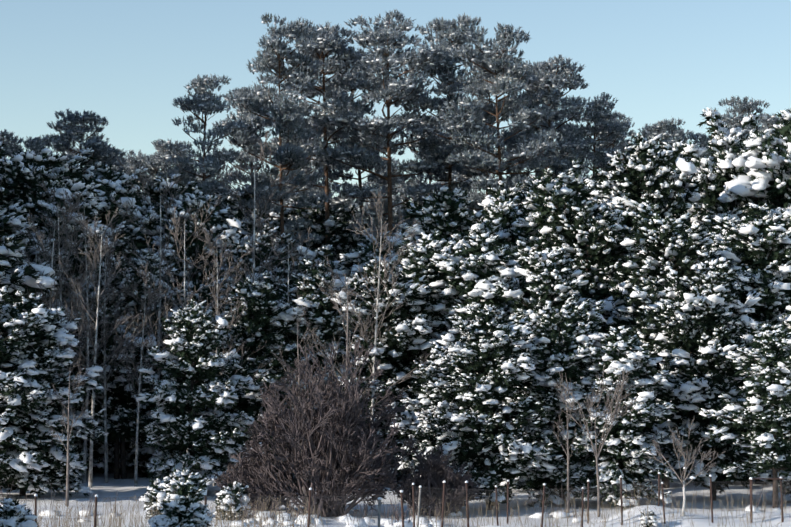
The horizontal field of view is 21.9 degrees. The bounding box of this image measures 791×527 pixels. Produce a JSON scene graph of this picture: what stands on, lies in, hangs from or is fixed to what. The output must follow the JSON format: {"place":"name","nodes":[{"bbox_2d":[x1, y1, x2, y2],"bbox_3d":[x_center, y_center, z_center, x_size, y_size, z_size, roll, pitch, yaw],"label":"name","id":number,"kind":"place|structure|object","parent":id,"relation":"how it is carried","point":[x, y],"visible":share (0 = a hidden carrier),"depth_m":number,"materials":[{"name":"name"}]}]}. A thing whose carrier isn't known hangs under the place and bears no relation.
{"place":"outdoors","nodes":[
{"label":"outdoors","id":0,"kind":"place"},
{"bbox_2d":[0,467,790,526],"bbox_3d":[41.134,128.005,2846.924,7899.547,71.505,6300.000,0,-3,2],"label":"snow ground","id":1,"kind":"structure","parent":0,"point":[103,490],"depth_m":68.80,"materials":[{"name":"snow"}]},
{"bbox_2d":[0,129,24,158],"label":"tall pine","id":2,"kind":"object","parent":1,"relation":"on","point":[8,144],"visible":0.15,"depth_m":118.77,"materials":[{"name":"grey plant"}]},
{"bbox_2d":[0,496,38,526],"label":"seedling","id":3,"kind":"object","parent":1,"relation":"on","point":[21,516],"visible":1,"depth_m":51.62,"materials":[{"name":"grey plant"}]},
{"bbox_2d":[0,235,57,350],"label":"spruce tree","id":4,"kind":"object","parent":1,"relation":"on","point":[24,276],"visible":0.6,"depth_m":78.34,"materials":[{"name":"grey plant"}]},
{"bbox_2d":[9,133,57,172],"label":"tall pine","id":5,"kind":"object","parent":1,"relation":"on","point":[35,144],"visible":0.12,"depth_m":112.68,"materials":[{"name":"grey plant"}]},
{"bbox_2d":[0,286,74,481],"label":"spruce tree","id":6,"kind":"object","parent":1,"relation":"on","point":[11,404],"visible":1,"depth_m":71.43,"materials":[{"name":"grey plant"}]},
{"bbox_2d":[1,222,80,468],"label":"spruce tree","id":7,"kind":"object","parent":1,"relation":"on","point":[19,235],"visible":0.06,"depth_m":83.94,"materials":[{"name":"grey plant"}]},
{"bbox_2d":[0,200,91,413],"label":"spruce tree","id":8,"kind":"object","parent":1,"relation":"on","point":[9,220],"visible":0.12,"depth_m":85.05,"materials":[{"name":"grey plant"}]},
{"bbox_2d":[0,290,107,496],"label":"spruce tree","id":9,"kind":"object","parent":1,"relation":"on","point":[47,354],"visible":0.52,"depth_m":73.11,"materials":[{"name":"green plant"}]},
{"bbox_2d":[13,225,98,347],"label":"spruce tree","id":10,"kind":"object","parent":1,"relation":"on","point":[36,258],"visible":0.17,"depth_m":84.22,"materials":[{"name":"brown plant"}]},
{"bbox_2d":[5,204,109,372],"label":"bare birch","id":11,"kind":"object","parent":1,"relation":"on","point":[52,264],"visible":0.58,"depth_m":79.45,"materials":[{"name":"brown plant"}]},
{"bbox_2d":[25,145,96,178],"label":"pine","id":12,"kind":"object","parent":1,"relation":"on","point":[85,152],"depth_m":111.98,"materials":[{"name":"green plant"}]},
{"bbox_2d":[0,147,127,266],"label":"pine","id":13,"kind":"object","parent":1,"relation":"on","point":[26,178],"visible":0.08,"depth_m":91.55,"materials":[{"name":"green plant"}]},
{"bbox_2d":[6,180,129,415],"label":"bare birch","id":14,"kind":"object","parent":1,"relation":"on","point":[80,270],"visible":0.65,"depth_m":81.09,"materials":[{"name":"brown plant"}]},
{"bbox_2d":[48,354,91,505],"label":"bare sapling","id":15,"kind":"object","parent":1,"relation":"on","point":[67,469],"visible":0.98,"depth_m":69.67,"materials":[{"name":"wood"}]},
{"bbox_2d":[44,109,127,175],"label":"tall pine","id":16,"kind":"object","parent":1,"relation":"on","point":[104,152],"visible":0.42,"depth_m":116.18,"materials":[{"name":"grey plant"}]},
{"bbox_2d":[27,180,145,472],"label":"spruce tree","id":17,"kind":"object","parent":1,"relation":"on","point":[88,204],"visible":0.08,"depth_m":87.20,"materials":[{"name":"green plant"}]},
{"bbox_2d":[32,207,153,487],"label":"bare birch","id":18,"kind":"object","parent":1,"relation":"on","point":[101,242],"visible":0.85,"depth_m":77.82,"materials":[{"name":"grey plant"}]},
{"bbox_2d":[44,187,155,482],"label":"bare birch","id":19,"kind":"object","parent":1,"relation":"on","point":[87,366],"visible":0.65,"depth_m":81.55,"materials":[{"name":"grey plant"}]},
{"bbox_2d":[56,218,149,482],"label":"bare birch","id":20,"kind":"object","parent":1,"relation":"on","point":[105,417],"visible":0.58,"depth_m":82.61,"materials":[{"name":"grey plant"}]},
{"bbox_2d":[74,160,141,198],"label":"pine","id":21,"kind":"object","parent":1,"relation":"on","point":[105,171],"visible":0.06,"depth_m":107.31,"materials":[{"name":"green plant"}]},
{"bbox_2d":[73,251,171,478],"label":"spruce tree","id":22,"kind":"object","parent":1,"relation":"on","point":[120,418],"visible":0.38,"depth_m":84.59,"materials":[{"name":"green plant"}]},
{"bbox_2d":[70,277,190,478],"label":"spruce tree","id":23,"kind":"object","parent":1,"relation":"on","point":[110,394],"visible":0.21,"depth_m":84.83,"materials":[{"name":"green plant"}]},
{"bbox_2d":[82,164,179,456],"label":"spruce tree","id":24,"kind":"object","parent":1,"relation":"on","point":[137,232],"visible":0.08,"depth_m":94.93,"materials":[{"name":"green plant"}]},
{"bbox_2d":[123,149,163,195],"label":"tall pine","id":25,"kind":"object","parent":1,"relation":"on","point":[140,159],"visible":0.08,"depth_m":126.86,"materials":[{"name":"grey plant"}]},
{"bbox_2d":[93,242,195,478],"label":"spruce tree","id":26,"kind":"object","parent":1,"relation":"on","point":[144,453],"visible":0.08,"depth_m":87.18,"materials":[{"name":"green plant"}]},
{"bbox_2d":[114,260,178,486],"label":"bare birch","id":27,"kind":"object","parent":1,"relation":"on","point":[139,383],"visible":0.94,"depth_m":79.64,"materials":[{"name":"grey plant"}]},
{"bbox_2d":[88,155,216,478],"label":"bare birch","id":28,"kind":"object","parent":1,"relation":"on","point":[160,260],"visible":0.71,"depth_m":84.78,"materials":[{"name":"grey plant"}]},
{"bbox_2d":[139,477,169,518],"bbox_3d":[-7.275,7.434,63.462,1.435,1.698,1.400,0,-3,-23],"label":"seedling","id":29,"kind":"object","parent":1,"relation":"on","point":[155,488],"visible":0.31,"depth_m":63.14,"materials":[{"name":"white plant"}]},
{"bbox_2d":[141,138,199,190],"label":"tall pine","id":30,"kind":"object","parent":1,"relation":"on","point":[162,148],"visible":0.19,"depth_m":125.99,"materials":[{"name":"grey plant"}]},
{"bbox_2d":[117,169,226,263],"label":"pine","id":31,"kind":"object","parent":1,"relation":"on","point":[154,193],"depth_m":106.21,"materials":[{"name":"green plant"}]},
{"bbox_2d":[148,466,212,526],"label":"spruce tree","id":32,"kind":"object","parent":1,"relation":"on","point":[185,507],"visible":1,"depth_m":53.17,"materials":[{"name":"green plant"}]},
{"bbox_2d":[138,197,243,295],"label":"pine","id":33,"kind":"object","parent":1,"relation":"on","point":[223,212],"visible":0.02,"depth_m":102.49,"materials":[{"name":"green plant"}]},
{"bbox_2d":[144,196,247,472],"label":"bare birch","id":34,"kind":"object","parent":1,"relation":"on","point":[177,282],"visible":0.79,"depth_m":79.67,"materials":[{"name":"grey plant"}]},
{"bbox_2d":[135,299,263,488],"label":"spruce tree","id":35,"kind":"object","parent":1,"relation":"on","point":[187,369],"visible":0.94,"depth_m":74.78,"materials":[{"name":"green plant"}]},
{"bbox_2d":[157,184,241,310],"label":"spruce tree","id":36,"kind":"object","parent":1,"relation":"on","point":[191,250],"visible":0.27,"depth_m":94.30,"materials":[{"name":"green plant"}]},
{"bbox_2d":[146,277,258,477],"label":"spruce tree","id":37,"kind":"object","parent":1,"relation":"on","point":[205,290],"visible":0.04,"depth_m":87.23,"materials":[{"name":"green plant"}]},
{"bbox_2d":[157,73,248,220],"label":"tall pine","id":38,"kind":"object","parent":1,"relation":"on","point":[205,102],"visible":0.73,"depth_m":113.14,"materials":[{"name":"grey plant"}]},
{"bbox_2d":[165,222,272,485],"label":"bare birch","id":39,"kind":"object","parent":1,"relation":"on","point":[215,299],"visible":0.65,"depth_m":78.76,"materials":[{"name":"grey plant"}]},
{"bbox_2d":[213,481,253,520],"bbox_3d":[-5.046,7.483,63.357,1.376,1.518,1.411,-1,-4,10],"label":"seedling","id":40,"kind":"object","parent":1,"relation":"on","point":[233,490],"visible":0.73,"depth_m":63.10,"materials":[{"name":"white plant"}]},
{"bbox_2d":[213,186,271,255],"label":"pine","id":41,"kind":"object","parent":1,"relation":"on","point":[232,203],"visible":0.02,"depth_m":127.65,"materials":[{"name":"green plant"}]},
{"bbox_2d":[212,84,293,218],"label":"tall pine","id":42,"kind":"object","parent":1,"relation":"on","point":[257,122],"visible":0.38,"depth_m":130.08,"materials":[{"name":"green plant"}]},
{"bbox_2d":[198,131,314,293],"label":"bare birch","id":43,"kind":"object","parent":1,"relation":"on","point":[254,236],"visible":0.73,"depth_m":87.19,"materials":[{"name":"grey plant"}]},
{"bbox_2d":[214,445,302,510],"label":"willow bush","id":44,"kind":"object","parent":1,"relation":"on","point":[243,465],"visible":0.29,"depth_m":66.97,"materials":[{"name":"brown plant"}]},
{"bbox_2d":[201,271,331,449],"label":"spruce tree","id":45,"kind":"object","parent":1,"relation":"on","point":[254,327],"visible":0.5,"depth_m":80.94,"materials":[{"name":"green plant"}]},
{"bbox_2d":[221,223,314,453],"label":"spruce tree","id":46,"kind":"object","parent":1,"relation":"on","point":[278,269],"visible":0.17,"depth_m":92.50,"materials":[{"name":"green plant"}]},
{"bbox_2d":[219,12,330,276],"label":"tall pine","id":47,"kind":"object","parent":1,"relation":"on","point":[285,116],"visible":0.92,"depth_m":117.20,"materials":[{"name":"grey plant"}]},
{"bbox_2d":[234,199,320,284],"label":"pine","id":48,"kind":"object","parent":1,"relation":"on","point":[276,221],"visible":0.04,"depth_m":123.01,"materials":[{"name":"green plant"}]},
{"bbox_2d":[221,219,333,426],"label":"bare birch","id":49,"kind":"object","parent":1,"relation":"on","point":[292,251],"visible":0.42,"depth_m":83.63,"materials":[{"name":"grey plant"}]},
{"bbox_2d":[272,306,321,503],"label":"bare sapling","id":50,"kind":"object","parent":1,"relation":"on","point":[298,379],"visible":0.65,"depth_m":70.51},
{"bbox_2d":[272,126,341,215],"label":"tall pine","id":51,"kind":"object","parent":1,"relation":"on","point":[319,182],"visible":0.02,"depth_m":142.46,"materials":[{"name":"green plant"}]},
{"bbox_2d":[247,258,375,481],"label":"spruce tree","id":52,"kind":"object","parent":1,"relation":"on","point":[321,313],"visible":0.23,"depth_m":82.80,"materials":[{"name":"green plant"}]},
{"bbox_2d":[262,21,379,261],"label":"tall pine","id":53,"kind":"object","parent":1,"relation":"on","point":[329,40],"visible":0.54,"depth_m":122.20,"materials":[{"name":"green plant"}]},
{"bbox_2d":[228,339,417,516],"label":"willow bush","id":54,"kind":"object","parent":1,"relation":"on","point":[337,420],"visible":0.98,"depth_m":65.20,"materials":[{"name":"brown plant"}]},
{"bbox_2d":[264,192,382,275],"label":"spruce tree","id":55,"kind":"object","parent":1,"relation":"on","point":[337,232],"visible":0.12,"depth_m":123.60,"materials":[{"name":"green plant"}]},
{"bbox_2d":[298,243,349,293],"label":"spruce tree","id":56,"kind":"object","parent":1,"relation":"on","point":[327,248],"depth_m":93.63,"materials":[{"name":"green plant"}]},
{"bbox_2d":[307,256,382,503],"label":"bare tree","id":57,"kind":"object","parent":1,"relation":"on","point":[348,332],"visible":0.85,"depth_m":69.55,"materials":[{"name":"wood"}]},
{"bbox_2d":[303,48,409,234],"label":"tall pine","id":58,"kind":"object","parent":1,"relation":"on","point":[333,174],"visible":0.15,"depth_m":132.95,"materials":[{"name":"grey plant"}]},
{"bbox_2d":[327,230,393,311],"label":"spruce tree","id":59,"kind":"object","parent":1,"relation":"on","point":[362,256],"visible":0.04,"depth_m":93.47,"materials":[{"name":"green plant"}]},
{"bbox_2d":[317,258,443,482],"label":"spruce tree","id":60,"kind":"object","parent":1,"relation":"on","point":[401,334],"visible":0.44,"depth_m":81.47,"materials":[{"name":"green plant"}]},
{"bbox_2d":[353,157,409,218],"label":"pine","id":61,"kind":"object","parent":1,"relation":"on","point":[373,183],"visible":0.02,"depth_m":174.68,"materials":[{"name":"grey plant"}]},
{"bbox_2d":[318,10,449,253],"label":"tall pine","id":62,"kind":"object","parent":1,"relation":"on","point":[383,61],"visible":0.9,"depth_m":119.34,"materials":[{"name":"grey plant"}]},
{"bbox_2d":[340,188,434,481],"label":"bare birch","id":63,"kind":"object","parent":1,"relation":"on","point":[379,202],"visible":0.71,"depth_m":80.34,"materials":[{"name":"grey plant"}]},
{"bbox_2d":[0,480,788,526],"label":"snowy shrubs","id":64,"kind":"object","parent":1,"relation":"on","point":[408,522],"visible":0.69,"depth_m":62.44,"materials":[{"name":"snow"}]},
{"bbox_2d":[0,472,790,526],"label":"wire fence","id":65,"kind":"object","parent":1,"relation":"on","point":[751,491],"visible":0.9,"depth_m":60.27,"materials":[{"name":"grey"}]},
{"bbox_2d":[332,229,462,411],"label":"spruce tree","id":66,"kind":"object","parent":1,"relation":"on","point":[416,259],"visible":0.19,"depth_m":84.32,"materials":[{"name":"green plant"}]},
{"bbox_2d":[359,297,438,474],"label":"spruce tree","id":67,"kind":"object","parent":1,"relation":"on","point":[402,367],"visible":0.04,"depth_m":82.69,"materials":[{"name":"green plant"}]},
{"bbox_2d":[32,481,787,526],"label":"dry weeds","id":68,"kind":"object","parent":1,"relation":"on","point":[217,515],"visible":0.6,"depth_m":60.74,"materials":[{"name":"plant"}]},
{"bbox_2d":[391,341,467,494],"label":"spruce tree","id":69,"kind":"object","parent":1,"relation":"on","point":[431,399],"visible":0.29,"depth_m":72.73,"materials":[{"name":"green plant"}]},
{"bbox_2d":[393,113,470,229],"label":"tall pine","id":70,"kind":"object","parent":1,"relation":"on","point":[414,183],"visible":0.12,"depth_m":138.32,"materials":[{"name":"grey plant"}]},
{"bbox_2d":[384,444,480,515],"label":"willow bush","id":71,"kind":"object","parent":1,"relation":"on","point":[428,476],"visible":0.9,"depth_m":65.67,"materials":[{"name":"brown plant"}]},
{"bbox_2d":[384,185,518,333],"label":"spruce tree","id":72,"kind":"object","parent":1,"relation":"on","point":[449,217],"visible":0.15,"depth_m":91.13,"materials":[{"name":"green plant"}]},
{"bbox_2d":[397,12,506,201],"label":"tall pine","id":73,"kind":"object","parent":1,"relation":"on","point":[430,147],"visible":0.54,"depth_m":124.12,"materials":[{"name":"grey plant"}]},
{"bbox_2d":[402,231,529,488],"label":"spruce tree","id":74,"kind":"object","parent":1,"relation":"on","point":[477,269],"visible":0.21,"depth_m":82.27,"materials":[{"name":"green plant"}]},
{"bbox_2d":[447,54,523,215],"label":"tall pine","id":75,"kind":"object","parent":1,"relation":"on","point":[466,175],"visible":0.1,"depth_m":129.03,"materials":[{"name":"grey plant"}]},
{"bbox_2d":[414,303,577,509],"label":"spruce tree","id":76,"kind":"object","parent":1,"relation":"on","point":[485,428],"visible":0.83,"depth_m":67.61,"materials":[{"name":"green plant"}]},
{"bbox_2d":[433,22,563,221],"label":"tall pine","id":77,"kind":"object","parent":1,"relation":"on","point":[501,64],"visible":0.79,"depth_m":117.87,"materials":[{"name":"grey plant"}]},
{"bbox_2d":[483,188,527,309],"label":"spruce tree","id":78,"kind":"object","parent":1,"relation":"on","point":[506,210],"visible":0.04,"depth_m":97.71,"materials":[{"name":"green plant"}]},
{"bbox_2d":[470,180,540,223],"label":"spruce tree","id":79,"kind":"object","parent":1,"relation":"on","point":[507,195],"visible":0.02,"depth_m":108.54,"materials":[{"name":"grey plant"}]},
{"bbox_2d":[490,98,568,194],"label":"tall pine","id":80,"kind":"object","parent":1,"relation":"on","point":[535,130],"visible":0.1,"depth_m":129.61,"materials":[{"name":"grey plant"}]},
{"bbox_2d":[489,238,609,492],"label":"spruce tree","id":81,"kind":"object","parent":1,"relation":"on","point":[550,276],"visible":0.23,"depth_m":78.45,"materials":[{"name":"green plant"}]},
{"bbox_2d":[501,55,602,182],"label":"tall pine","id":82,"kind":"object","parent":1,"relation":"on","point":[545,85],"visible":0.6,"depth_m":122.29,"materials":[{"name":"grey plant"}]},
{"bbox_2d":[552,378,578,512],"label":"bare sapling","id":83,"kind":"object","parent":1,"relation":"on","point":[568,447],"visible":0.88,"depth_m":66.55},
{"bbox_2d":[497,158,635,304],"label":"spruce tree","id":84,"kind":"object","parent":1,"relation":"on","point":[557,195],"visible":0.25,"depth_m":91.18,"materials":[{"name":"green plant"}]},
{"bbox_2d":[504,293,639,507],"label":"spruce tree","id":85,"kind":"object","parent":1,"relation":"on","point":[556,324],"visible":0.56,"depth_m":69.30,"materials":[{"name":"green plant"}]},
{"bbox_2d":[540,199,634,391],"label":"spruce tree","id":86,"kind":"object","parent":1,"relation":"on","point":[587,251],"visible":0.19,"depth_m":87.99,"materials":[{"name":"green plant"}]},
{"bbox_2d":[545,92,633,194],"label":"tall pine","id":87,"kind":"object","parent":1,"relation":"on","point":[599,116],"visible":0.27,"depth_m":125.87,"materials":[{"name":"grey plant"}]},
{"bbox_2d":[557,367,636,516],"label":"bare young tree","id":88,"kind":"object","parent":1,"relation":"on","point":[616,411],"visible":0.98,"depth_m":65.12,"materials":[{"name":"white plant"}]},
{"bbox_2d":[587,111,647,193],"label":"tall pine","id":89,"kind":"object","parent":1,"relation":"on","point":[621,117],"visible":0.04,"depth_m":136.64,"materials":[{"name":"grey plant"}]},
{"bbox_2d":[559,324,676,507],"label":"spruce tree","id":90,"kind":"object","parent":1,"relation":"on","point":[628,445],"visible":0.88,"depth_m":68.14,"materials":[{"name":"green plant"}]},
{"bbox_2d":[571,132,700,460],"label":"spruce tree","id":91,"kind":"object","parent":1,"relation":"on","point":[639,180],"visible":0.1,"depth_m":92.48,"materials":[{"name":"green plant"}]},
{"bbox_2d":[599,199,693,435],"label":"spruce tree","id":92,"kind":"object","parent":1,"relation":"on","point":[644,213],"visible":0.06,"depth_m":88.82,"materials":[{"name":"green plant"}]},
{"bbox_2d":[639,509,660,526],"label":"seedling","id":93,"kind":"object","parent":1,"relation":"on","point":[653,522],"visible":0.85,"depth_m":60.76,"materials":[{"name":"white plant"}]},
{"bbox_2d":[624,117,691,160],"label":"tall pine","id":94,"kind":"object","parent":1,"relation":"on","point":[668,129],"visible":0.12,"depth_m":135.97,"materials":[{"name":"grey plant"}]},
{"bbox_2d":[607,213,752,488],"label":"spruce tree","id":95,"kind":"object","parent":1,"relation":"on","point":[681,252],"visible":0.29,"depth_m":78.69,"materials":[{"name":"green plant"}]},
{"bbox_2d":[657,138,704,228],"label":"spruce tree","id":96,"kind":"object","parent":1,"relation":"on","point":[676,148],"depth_m":101.68,"materials":[{"name":"green plant"}]},
{"bbox_2d":[642,419,725,516],"bbox_3d":[8.789,6.156,61.946,1.903,3.085,2.010,3,-3,-27],"label":"orchard tree","id":97,"kind":"object","parent":1,"relation":"on","point":[680,450],"visible":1,"depth_m":61.87,"materials":[{"name":"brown plant"}]},
{"bbox_2d":[682,132,713,158],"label":"tall pine","id":98,"kind":"object","parent":1,"relation":"on","point":[700,139],"visible":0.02,"depth_m":131.56,"materials":[{"name":"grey plant"}]},
{"bbox_2d":[630,256,771,500],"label":"spruce tree","id":99,"kind":"object","parent":1,"relation":"on","point":[709,326],"visible":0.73,"depth_m":71.81,"materials":[{"name":"green plant"}]},
{"bbox_2d":[661,212,781,449],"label":"spruce tree","id":100,"kind":"object","parent":1,"relation":"on","point":[718,239],"visible":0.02,"depth_m":84.07,"materials":[{"name":"green plant"}]},
{"bbox_2d":[680,108,764,233],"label":"spruce tree","id":101,"kind":"object","parent":1,"relation":"on","point":[725,147],"visible":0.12,"depth_m":97.80,"materials":[{"name":"grey plant"}]},
{"bbox_2d":[708,96,769,157],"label":"tall pine","id":102,"kind":"object","parent":1,"relation":"on","point":[743,108],"visible":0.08,"depth_m":125.01,"materials":[{"name":"grey plant"}]},
{"bbox_2d":[698,322,790,507],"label":"spruce tree","id":103,"kind":"object","parent":1,"relation":"on","point":[765,360],"visible":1,"depth_m":67.33,"materials":[{"name":"green plant"}]},
{"bbox_2d":[708,109,790,320],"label":"spruce tree","id":104,"kind":"object","parent":1,"relation":"on","point":[768,179],"visible":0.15,"depth_m":95.72,"materials":[{"name":"grey plant"}]},
{"bbox_2d":[710,201,790,483],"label":"spruce tree","id":105,"kind":"object","parent":1,"relation":"on","point":[765,262],"visible":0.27,"depth_m":80.06,"materials":[{"name":"green plant"}]},
{"bbox_2d":[749,113,784,140],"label":"tall pine","id":106,"kind":"object","parent":1,"relation":"on","point":[767,120],"visible":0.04,"depth_m":119.48,"materials":[{"name":"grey plant"}]},
{"bbox_2d":[761,305,790,496],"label":"spruce tree","id":107,"kind":"object","parent":1,"relation":"on","point":[787,318],"visible":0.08,"depth_m":71.56,"materials":[{"name":"green plant"}]},
{"bbox_2d":[0,0,790,217],"label":"sky","id":108,"kind":"structure","parent":0,"point":[126,62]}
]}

